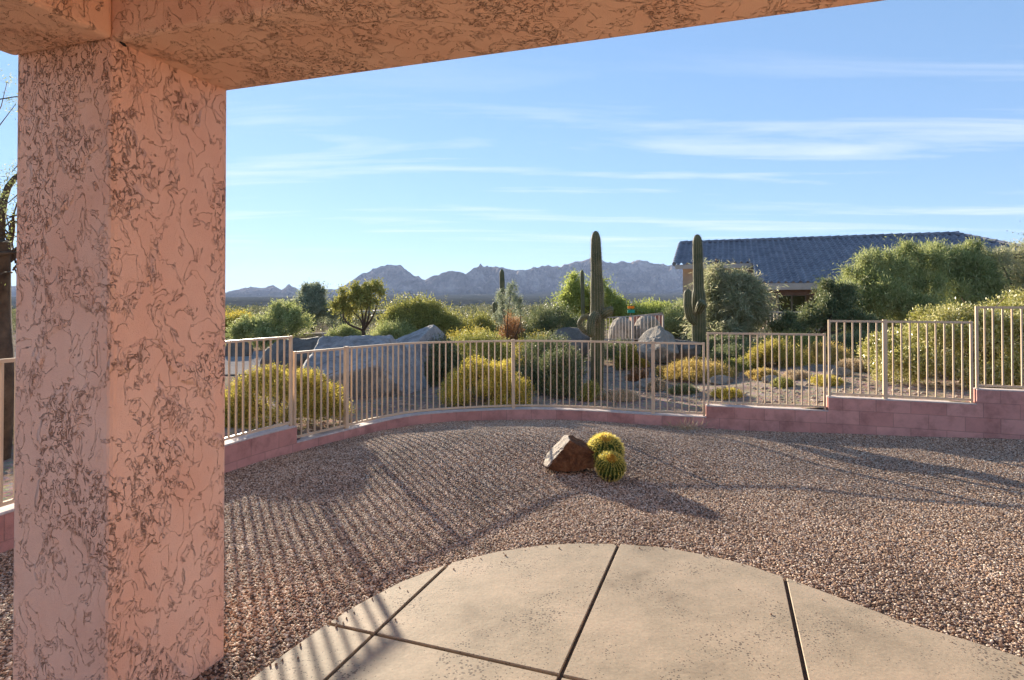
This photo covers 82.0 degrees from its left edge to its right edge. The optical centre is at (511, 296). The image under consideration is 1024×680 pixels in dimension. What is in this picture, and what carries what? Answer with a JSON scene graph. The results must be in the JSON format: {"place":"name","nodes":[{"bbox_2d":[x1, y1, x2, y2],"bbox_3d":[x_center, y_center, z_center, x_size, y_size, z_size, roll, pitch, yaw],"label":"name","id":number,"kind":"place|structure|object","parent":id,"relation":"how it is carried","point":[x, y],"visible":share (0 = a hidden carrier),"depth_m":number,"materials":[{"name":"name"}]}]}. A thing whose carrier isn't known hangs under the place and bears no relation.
{"place":"outdoors","nodes":[
{"label":"outdoors","id":0,"kind":"place"},
{"bbox_2d":[15,351,262,374],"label":"road","id":1,"kind":"structure","parent":0,"point":[253,357],"depth_m":16.52,"materials":[{"name":"grey asphalt"}]},
{"bbox_2d":[11,258,682,305],"bbox_3d":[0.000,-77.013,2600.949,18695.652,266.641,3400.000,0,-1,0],"label":"mountains","id":2,"kind":"structure","parent":0,"point":[636,280],"depth_m":2671.89,"materials":[{"name":"grey stone"}]},
{"bbox_2d":[0,0,1023,292],"label":"sky","id":3,"kind":"structure","parent":0,"point":[897,116],"materials":[{"name":"blue"}]},
{"bbox_2d":[3,305,1022,500],"bbox_3d":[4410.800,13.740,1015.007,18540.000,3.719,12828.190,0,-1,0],"label":"desert ground","id":4,"kind":"structure","parent":0,"point":[8,465],"depth_m":9.88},
{"bbox_2d":[0,64,17,460],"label":"mesquite tree","id":5,"kind":"object","parent":4,"relation":"on","point":[8,252],"visible":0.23,"depth_m":5.73,"materials":[{"name":"green plant"}]},
{"bbox_2d":[225,342,253,356],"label":"boulder","id":6,"kind":"object","parent":4,"relation":"on","point":[239,349],"visible":0.41,"depth_m":18.31,"materials":[{"name":"stone"}]},
{"bbox_2d":[225,306,256,338],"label":"yellow bush","id":7,"kind":"object","parent":4,"relation":"on","point":[234,317],"visible":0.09,"depth_m":29.53,"materials":[{"name":"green plant"}]},
{"bbox_2d":[225,292,320,349],"bbox_3d":[-8.987,0.929,21.873,3.373,2.250,3.034,0,-1,-39],"label":"palo verde tree","id":8,"kind":"object","parent":4,"relation":"on","point":[281,315],"visible":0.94,"depth_m":21.66,"materials":[{"name":"green plant"}]},
{"bbox_2d":[260,336,319,374],"bbox_3d":[-4.655,1.495,12.956,1.305,1.187,1.503,0,-1,39],"label":"boulder","id":9,"kind":"object","parent":4,"relation":"on","point":[302,344],"visible":0.3,"depth_m":12.75,"materials":[{"name":"stone"}]},
{"bbox_2d":[225,360,355,428],"bbox_3d":[-3.154,1.322,7.959,2.000,0.908,1.742,0,-1,0],"label":"yellow shrub","id":10,"kind":"object","parent":4,"relation":"on","point":[280,397],"visible":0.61,"depth_m":7.66,"materials":[{"name":"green plant"}]},
{"bbox_2d":[279,277,339,332],"bbox_3d":[-11.770,0.526,34.277,3.410,3.371,3.386,0,-1,16],"label":"grey green tree","id":11,"kind":"object","parent":4,"relation":"on","point":[311,297],"visible":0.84,"depth_m":33.73,"materials":[{"name":"green plant"}]},
{"bbox_2d":[294,333,325,337],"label":"beige wall","id":12,"kind":"structure","parent":4,"relation":"on","point":[315,335],"depth_m":22.88,"materials":[{"name":"beige paint"}]},
{"bbox_2d":[339,310,351,328],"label":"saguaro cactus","id":13,"kind":"object","parent":4,"relation":"on","point":[341,317],"visible":0.16,"depth_m":29.82,"materials":[{"name":"green plant"}]},
{"bbox_2d":[325,322,367,336],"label":"wispy shrub","id":14,"kind":"object","parent":4,"relation":"on","point":[346,330],"visible":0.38,"depth_m":24.59,"materials":[{"name":"green plant"}]},
{"bbox_2d":[288,335,428,399],"bbox_3d":[-3.048,1.701,11.474,2.769,1.903,2.148,0,-1,0],"label":"boulder","id":15,"kind":"object","parent":4,"relation":"on","point":[326,342],"visible":0.42,"depth_m":11.03,"materials":[{"name":"grey stone"}]},
{"bbox_2d":[324,277,393,335],"bbox_3d":[-4.110,0.722,15.935,1.606,2.534,1.401,0,-1,36],"label":"desert tree","id":16,"kind":"object","parent":4,"relation":"on","point":[359,296],"visible":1,"depth_m":15.87,"materials":[{"name":"green plant"}]},
{"bbox_2d":[356,310,385,318],"bbox_3d":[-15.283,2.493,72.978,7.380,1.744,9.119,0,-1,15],"label":"distant house","id":17,"kind":"structure","parent":4,"relation":"on","point":[383,311],"depth_m":68.98,"materials":[{"name":"beige"}]},
{"bbox_2d":[367,315,419,339],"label":"wispy shrub","id":18,"kind":"object","parent":4,"relation":"on","point":[395,330],"visible":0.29,"depth_m":18.08,"materials":[{"name":"green plant"}]},
{"bbox_2d":[368,290,468,335],"bbox_3d":[-3.102,0.867,19.932,3.741,2.206,2.844,0,-1,0],"label":"green bush","id":19,"kind":"object","parent":4,"relation":"on","point":[425,312],"visible":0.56,"depth_m":19.40,"materials":[{"name":"green plant"}]},
{"bbox_2d":[396,325,444,386],"bbox_3d":[-2.283,1.591,12.525,2.097,1.965,1.545,0,-1,0],"label":"boulder","id":20,"kind":"object","parent":4,"relation":"on","point":[423,334],"visible":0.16,"depth_m":12.37,"materials":[{"name":"grey stone"}]},
{"bbox_2d":[424,331,465,386],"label":"dark shrub","id":21,"kind":"object","parent":4,"relation":"on","point":[436,364],"visible":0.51,"depth_m":12.09,"materials":[{"name":"green plant"}]},
{"bbox_2d":[12,299,887,345],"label":"desert scrub","id":22,"kind":"object","parent":4,"relation":"on","point":[254,309],"visible":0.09,"depth_m":61.83,"materials":[{"name":"green plant"}]},
{"bbox_2d":[446,321,508,356],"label":"bush","id":23,"kind":"object","parent":4,"relation":"on","point":[455,336],"visible":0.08,"depth_m":15.11,"materials":[{"name":"yellow plant"}]},
{"bbox_2d":[457,306,502,338],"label":"green bush","id":24,"kind":"object","parent":4,"relation":"on","point":[486,322],"visible":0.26,"depth_m":20.24,"materials":[{"name":"green plant"}]},
{"bbox_2d":[443,326,521,378],"bbox_3d":[-0.751,1.276,12.882,2.234,1.277,2.226,0,-1,0],"label":"dark shrub","id":25,"kind":"object","parent":4,"relation":"on","point":[479,344],"visible":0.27,"depth_m":12.63,"materials":[{"name":"green plant"}]},
{"bbox_2d":[435,353,534,407],"bbox_3d":[-0.443,1.433,10.354,1.765,0.990,1.795,0,-1,0],"label":"yellow shrub","id":26,"kind":"object","parent":4,"relation":"on","point":[479,381],"visible":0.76,"depth_m":9.93,"materials":[{"name":"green plant"}]},
{"bbox_2d":[492,302,497,325],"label":"saguaro cactus","id":27,"kind":"object","parent":4,"relation":"on","point":[494,305],"visible":0.42,"depth_m":24.90,"materials":[{"name":"green plant"}]},
{"bbox_2d":[500,269,505,331],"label":"saguaro cactus","id":28,"kind":"object","parent":4,"relation":"on","point":[502,283],"visible":0.5,"depth_m":23.93,"materials":[{"name":"green plant"}]},
{"bbox_2d":[490,280,526,356],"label":"slender bush","id":29,"kind":"object","parent":4,"relation":"on","point":[517,300],"visible":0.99,"depth_m":16.43,"materials":[{"name":"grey plant"}]},
{"bbox_2d":[494,308,525,355],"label":"rust bush","id":30,"kind":"object","parent":4,"relation":"on","point":[514,323],"visible":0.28,"depth_m":17.33,"materials":[{"name":"brown plant"}]},
{"bbox_2d":[0,387,1023,552],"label":"block wall","id":31,"kind":"structure","parent":4,"relation":"on","point":[997,413],"depth_m":7.89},
{"bbox_2d":[0,306,1023,506],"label":"metal fence","id":32,"kind":"object","parent":31,"relation":"on","point":[293,375],"visible":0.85,"depth_m":8.04,"materials":[{"name":"metal"}]},
{"bbox_2d":[510,328,550,366],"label":"bush","id":33,"kind":"object","parent":4,"relation":"on","point":[522,344],"visible":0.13,"depth_m":15.00,"materials":[{"name":"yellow plant"}]},
{"bbox_2d":[515,328,587,389],"bbox_3d":[0.716,1.280,12.196,1.803,1.270,1.756,0,-1,0],"label":"dark shrub","id":34,"kind":"object","parent":4,"relation":"on","point":[535,357],"visible":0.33,"depth_m":11.97,"materials":[{"name":"green plant"}]},
{"bbox_2d":[519,296,590,360],"bbox_3d":[1.236,0.953,17.304,2.310,1.977,2.284,0,-1,0],"label":"grey bush","id":35,"kind":"object","parent":4,"relation":"on","point":[553,319],"visible":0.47,"depth_m":16.99,"materials":[{"name":"green plant"}]},
{"bbox_2d":[533,342,584,398],"bbox_3d":[0.866,1.343,10.965,1.032,1.118,1.042,0,-1,0],"label":"dark shrub","id":36,"kind":"object","parent":4,"relation":"on","point":[560,373],"visible":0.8,"depth_m":10.75,"materials":[{"name":"green plant"}]},
{"bbox_2d":[550,327,590,357],"bbox_3d":[1.462,1.149,14.475,1.026,0.759,0.894,0,-1,-31],"label":"boulder","id":37,"kind":"object","parent":4,"relation":"on","point":[573,333],"visible":0.34,"depth_m":14.30,"materials":[{"name":"stone"}]},
{"bbox_2d":[580,270,584,325],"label":"saguaro cactus","id":38,"kind":"object","parent":4,"relation":"on","point":[582,293],"visible":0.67,"depth_m":26.44,"materials":[{"name":"green plant"}]},
{"bbox_2d":[576,378,604,401],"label":"green tuft","id":39,"kind":"object","parent":4,"relation":"on","point":[591,391],"visible":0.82,"depth_m":10.17,"materials":[{"name":"green plant"}]},
{"bbox_2d":[549,268,634,329],"bbox_3d":[3.724,0.279,28.192,4.543,3.420,3.336,0,-1,0],"label":"palo verde tree","id":40,"kind":"object","parent":4,"relation":"on","point":[571,292],"visible":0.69,"depth_m":27.66,"materials":[{"name":"green plant"}]},
{"bbox_2d":[577,231,613,390],"bbox_3d":[1.630,0.329,11.393,0.534,3.251,0.733,-1,-1,41],"label":"saguaro cactus","id":41,"kind":"object","parent":4,"relation":"on","point":[598,315],"visible":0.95,"depth_m":11.49,"materials":[{"name":"green plant"}]},
{"bbox_2d":[595,388,641,401],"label":"dry shrub","id":42,"kind":"object","parent":4,"relation":"on","point":[623,395],"visible":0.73,"depth_m":10.18,"materials":[{"name":"plant"}]},
{"bbox_2d":[604,337,636,362],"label":"dark shrub","id":43,"kind":"object","parent":4,"relation":"on","point":[610,350],"visible":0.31,"depth_m":16.24,"materials":[{"name":"green plant"}]},
{"bbox_2d":[608,317,635,344],"bbox_3d":[3.643,1.309,19.491,0.934,1.269,0.959,0,-1,0],"label":"boulder","id":44,"kind":"object","parent":4,"relation":"on","point":[615,335],"visible":0.46,"depth_m":19.16,"materials":[{"name":"grey stone"}]},
{"bbox_2d":[226,354,1023,432],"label":"stones","id":45,"kind":"object","parent":4,"relation":"on","point":[957,395],"visible":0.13,"depth_m":9.43,"materials":[{"name":"beige stone"}]},
{"bbox_2d":[628,306,634,315],"bbox_3d":[4.554,1.255,22.503,0.270,1.762,0.070,0,-1,0],"label":"sign","id":46,"kind":"object","parent":4,"relation":"on","point":[630,311],"visible":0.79,"depth_m":22.48,"materials":[{"name":"teal metal"}]},
{"bbox_2d":[614,343,650,370],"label":"yellow shrub","id":47,"kind":"object","parent":4,"relation":"on","point":[629,359],"visible":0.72,"depth_m":14.84,"materials":[{"name":"green plant"}]},
{"bbox_2d":[604,314,663,340],"bbox_3d":[3.757,1.002,18.345,1.952,0.923,0.363,0,-1,37],"label":"picket fence","id":48,"kind":"object","parent":4,"relation":"on","point":[632,328],"visible":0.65,"depth_m":18.33,"materials":[{"name":"beige metal"}]},
{"bbox_2d":[625,365,650,381],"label":"rust shrub","id":49,"kind":"object","parent":4,"relation":"on","point":[636,375],"visible":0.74,"depth_m":12.85,"materials":[{"name":"brown plant"}]},
{"bbox_2d":[607,296,679,335],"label":"willow bush","id":50,"kind":"object","parent":4,"relation":"on","point":[650,308],"visible":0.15,"depth_m":26.86,"materials":[{"name":"green plant"}]},
{"bbox_2d":[636,378,650,387],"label":"rock","id":51,"kind":"object","parent":4,"relation":"on","point":[642,383],"visible":0.34,"depth_m":11.95,"materials":[{"name":"grey stone"}]},
{"bbox_2d":[630,312,662,325],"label":"block wall","id":52,"kind":"structure","parent":4,"relation":"on","point":[657,317],"depth_m":21.11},
{"bbox_2d":[634,316,661,341],"bbox_3d":[4.499,1.218,19.496,0.968,1.212,0.965,0,-1,0],"label":"boulder","id":53,"kind":"object","parent":4,"relation":"on","point":[647,324],"visible":0.37,"depth_m":19.20,"materials":[{"name":"grey stone"}]},
{"bbox_2d":[645,377,666,391],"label":"dry shrub","id":54,"kind":"object","parent":4,"relation":"on","point":[657,384],"visible":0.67,"depth_m":11.30,"materials":[{"name":"plant"}]},
{"bbox_2d":[637,326,678,362],"bbox_3d":[3.438,1.146,13.945,0.951,0.882,0.934,0,-1,0],"label":"boulder","id":55,"kind":"object","parent":4,"relation":"on","point":[658,334],"visible":0.84,"depth_m":13.83,"materials":[{"name":"grey stone"}]},
{"bbox_2d":[655,364,671,378],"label":"rust shrub","id":56,"kind":"object","parent":4,"relation":"on","point":[657,370],"visible":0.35,"depth_m":12.88,"materials":[{"name":"brown plant"}]},
{"bbox_2d":[658,297,690,339],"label":"willow bush","id":57,"kind":"object","parent":4,"relation":"on","point":[673,323],"visible":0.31,"depth_m":22.41,"materials":[{"name":"green plant"}]},
{"bbox_2d":[666,383,698,394],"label":"dark shrub","id":58,"kind":"object","parent":4,"relation":"on","point":[684,389],"visible":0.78,"depth_m":10.50,"materials":[{"name":"green plant"}]},
{"bbox_2d":[664,351,706,363],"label":"dark shrub","id":59,"kind":"object","parent":4,"relation":"on","point":[700,355],"visible":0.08,"depth_m":15.09,"materials":[{"name":"green plant"}]},
{"bbox_2d":[675,339,700,358],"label":"boulder","id":60,"kind":"object","parent":4,"relation":"on","point":[685,351],"visible":0.37,"depth_m":14.17,"materials":[{"name":"stone"}]},
{"bbox_2d":[683,234,706,350],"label":"saguaro cactus","id":61,"kind":"object","parent":4,"relation":"on","point":[694,305],"visible":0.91,"depth_m":15.37,"materials":[{"name":"green plant"}]},
{"bbox_2d":[659,356,740,383],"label":"golden shrub","id":62,"kind":"object","parent":4,"relation":"on","point":[693,370],"visible":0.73,"depth_m":12.02,"materials":[{"name":"yellow plant"}]},
{"bbox_2d":[710,375,733,384],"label":"rock","id":63,"kind":"object","parent":4,"relation":"on","point":[718,379],"visible":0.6,"depth_m":11.23,"materials":[{"name":"grey stone"}]},
{"bbox_2d":[709,385,745,399],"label":"yellow tuft","id":64,"kind":"object","parent":4,"relation":"on","point":[732,393],"visible":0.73,"depth_m":9.64,"materials":[{"name":"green plant"}]},
{"bbox_2d":[701,334,754,354],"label":"green shrub","id":65,"kind":"object","parent":4,"relation":"on","point":[718,340],"visible":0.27,"depth_m":15.29,"materials":[{"name":"green plant"}]},
{"bbox_2d":[673,257,788,342],"bbox_3d":[6.527,0.177,17.395,3.868,2.958,3.417,0,-1,0],"label":"feathery tree","id":66,"kind":"object","parent":4,"relation":"on","point":[737,301],"visible":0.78,"depth_m":16.98,"materials":[{"name":"green plant"}]},
{"bbox_2d":[706,338,769,361],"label":"dark shrub","id":67,"kind":"object","parent":4,"relation":"on","point":[732,350],"visible":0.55,"depth_m":13.78,"materials":[{"name":"green plant"}]},
{"bbox_2d":[723,355,768,371],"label":"green shrub","id":68,"kind":"object","parent":4,"relation":"on","point":[746,364],"visible":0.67,"depth_m":12.37,"materials":[{"name":"green plant"}]},
{"bbox_2d":[744,367,778,380],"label":"golden shrub","id":69,"kind":"object","parent":4,"relation":"on","point":[760,373],"visible":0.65,"depth_m":11.07,"materials":[{"name":"yellow plant"}]},
{"bbox_2d":[762,375,777,382],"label":"rock","id":70,"kind":"object","parent":4,"relation":"on","point":[769,377],"visible":0.38,"depth_m":10.57,"materials":[{"name":"grey stone"}]},
{"bbox_2d":[744,336,815,368],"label":"green shrub","id":71,"kind":"object","parent":4,"relation":"on","point":[775,354],"visible":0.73,"depth_m":12.04,"materials":[{"name":"yellow plant"}]},
{"bbox_2d":[767,376,796,388],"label":"green tuft","id":72,"kind":"object","parent":4,"relation":"on","point":[782,382],"visible":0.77,"depth_m":9.92,"materials":[{"name":"green plant"}]},
{"bbox_2d":[754,328,832,349],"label":"green shrub","id":73,"kind":"object","parent":4,"relation":"on","point":[804,338],"visible":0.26,"depth_m":14.86,"materials":[{"name":"green plant"}]},
{"bbox_2d":[778,369,811,379],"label":"dry shrub","id":74,"kind":"object","parent":4,"relation":"on","point":[797,374],"visible":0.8,"depth_m":10.48,"materials":[{"name":"plant"}]},
{"bbox_2d":[760,273,887,336],"bbox_3d":[9.196,0.476,17.353,3.832,2.438,2.297,0,-1,-22],"label":"palo verde tree","id":75,"kind":"object","parent":4,"relation":"on","point":[837,301],"visible":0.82,"depth_m":17.29,"materials":[{"name":"green plant"}]},
{"bbox_2d":[806,373,843,385],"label":"yellow tuft","id":76,"kind":"object","parent":4,"relation":"on","point":[833,381],"visible":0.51,"depth_m":9.62,"materials":[{"name":"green plant"}]},
{"bbox_2d":[796,341,859,364],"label":"brown shrub","id":77,"kind":"object","parent":4,"relation":"on","point":[833,353],"visible":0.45,"depth_m":12.31,"materials":[{"name":"brown plant"}]},
{"bbox_2d":[831,367,851,376],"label":"rock","id":78,"kind":"object","parent":4,"relation":"on","point":[841,372],"visible":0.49,"depth_m":10.22,"materials":[{"name":"grey stone"}]},
{"bbox_2d":[672,231,1020,335],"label":"neighbour house","id":79,"kind":"structure","parent":4,"relation":"on","point":[794,264],"depth_m":30.74,"materials":[{"name":"tile"}]},
{"bbox_2d":[777,295,805,320],"bbox_3d":[13.751,0.553,28.952,1.300,1.300,0.075,0,-1,20],"label":"window","id":80,"kind":"structure","parent":79,"relation":"in","point":[791,301],"depth_m":28.94,"materials":[{"name":"black glass"}]},
{"bbox_2d":[820,324,890,361],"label":"green shrub","id":81,"kind":"object","parent":4,"relation":"on","point":[849,339],"visible":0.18,"depth_m":13.56,"materials":[{"name":"green plant"}]},
{"bbox_2d":[835,358,878,371],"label":"dry shrub","id":82,"kind":"object","parent":4,"relation":"on","point":[849,364],"visible":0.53,"depth_m":10.83,"materials":[{"name":"plant"}]},
{"bbox_2d":[816,229,965,336],"bbox_3d":[12.480,-0.298,19.476,5.632,3.999,4.016,0,-1,0],"label":"palo verde tree","id":83,"kind":"object","parent":4,"relation":"on","point":[895,285],"visible":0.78,"depth_m":18.95,"materials":[{"name":"green plant"}]},
{"bbox_2d":[854,297,1023,388],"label":"jojoba shrub","id":84,"kind":"object","parent":4,"relation":"on","point":[957,312],"visible":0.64,"depth_m":8.98,"materials":[{"name":"green plant"}]},
{"bbox_2d":[913,236,1023,309],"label":"palo verde tree","id":85,"kind":"object","parent":4,"relation":"on","point":[973,278],"visible":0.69,"depth_m":19.84,"materials":[{"name":"green plant"}]},
{"bbox_2d":[949,286,1023,372],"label":"jojoba shrub","id":86,"kind":"object","parent":4,"relation":"on","point":[1017,299],"visible":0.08,"depth_m":10.04,"materials":[{"name":"green plant"}]},
{"bbox_2d":[982,232,1023,295],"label":"tree","id":87,"kind":"object","parent":4,"relation":"on","point":[1005,253],"visible":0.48,"depth_m":20.59,"materials":[{"name":"green plant"}]},
{"bbox_2d":[251,543,1023,679],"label":"patio","id":88,"kind":"structure","parent":0,"point":[658,613],"depth_m":2.86,"materials":[{"name":"concrete"}]},
{"bbox_2d":[269,542,1021,665],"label":"stray pebbles","id":89,"kind":"object","parent":88,"relation":"on","point":[276,663],"visible":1,"depth_m":2.97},
{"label":"gravel bed","id":90,"kind":"structure","parent":0,"visible":0},
{"bbox_2d":[0,0,883,679],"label":"patio cover","id":91,"kind":"object","parent":90,"relation":"on","point":[120,410],"visible":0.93,"depth_m":2.31,"materials":[{"name":"paint"}]},
{"bbox_2d":[0,419,1023,679],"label":"gravel","id":92,"kind":"structure","parent":90,"relation":"on","point":[924,531],"depth_m":4.64,"materials":[{"name":"brown gravel"}]},
{"bbox_2d":[543,435,594,471],"bbox_3d":[0.560,1.536,5.791,0.508,0.330,0.318,0,-1,0],"label":"rock","id":93,"kind":"object","parent":92,"relation":"on","point":[566,453],"visible":0.97,"depth_m":5.66,"materials":[{"name":"brown stone"}]},
{"bbox_2d":[588,431,625,468],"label":"barrel cactus","id":94,"kind":"object","parent":92,"relation":"on","point":[599,443],"visible":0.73,"depth_m":5.70,"materials":[{"name":"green plant"}]},
{"bbox_2d":[593,450,626,481],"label":"barrel cactus","id":95,"kind":"object","parent":92,"relation":"on","point":[609,465],"visible":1,"depth_m":5.44,"materials":[{"name":"green plant"}]},
{"bbox_2d":[659,417,715,430],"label":"dry weed","id":96,"kind":"object","parent":92,"relation":"on","point":[686,427],"visible":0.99,"depth_m":8.32,"materials":[{"name":"plant"}]}
]}

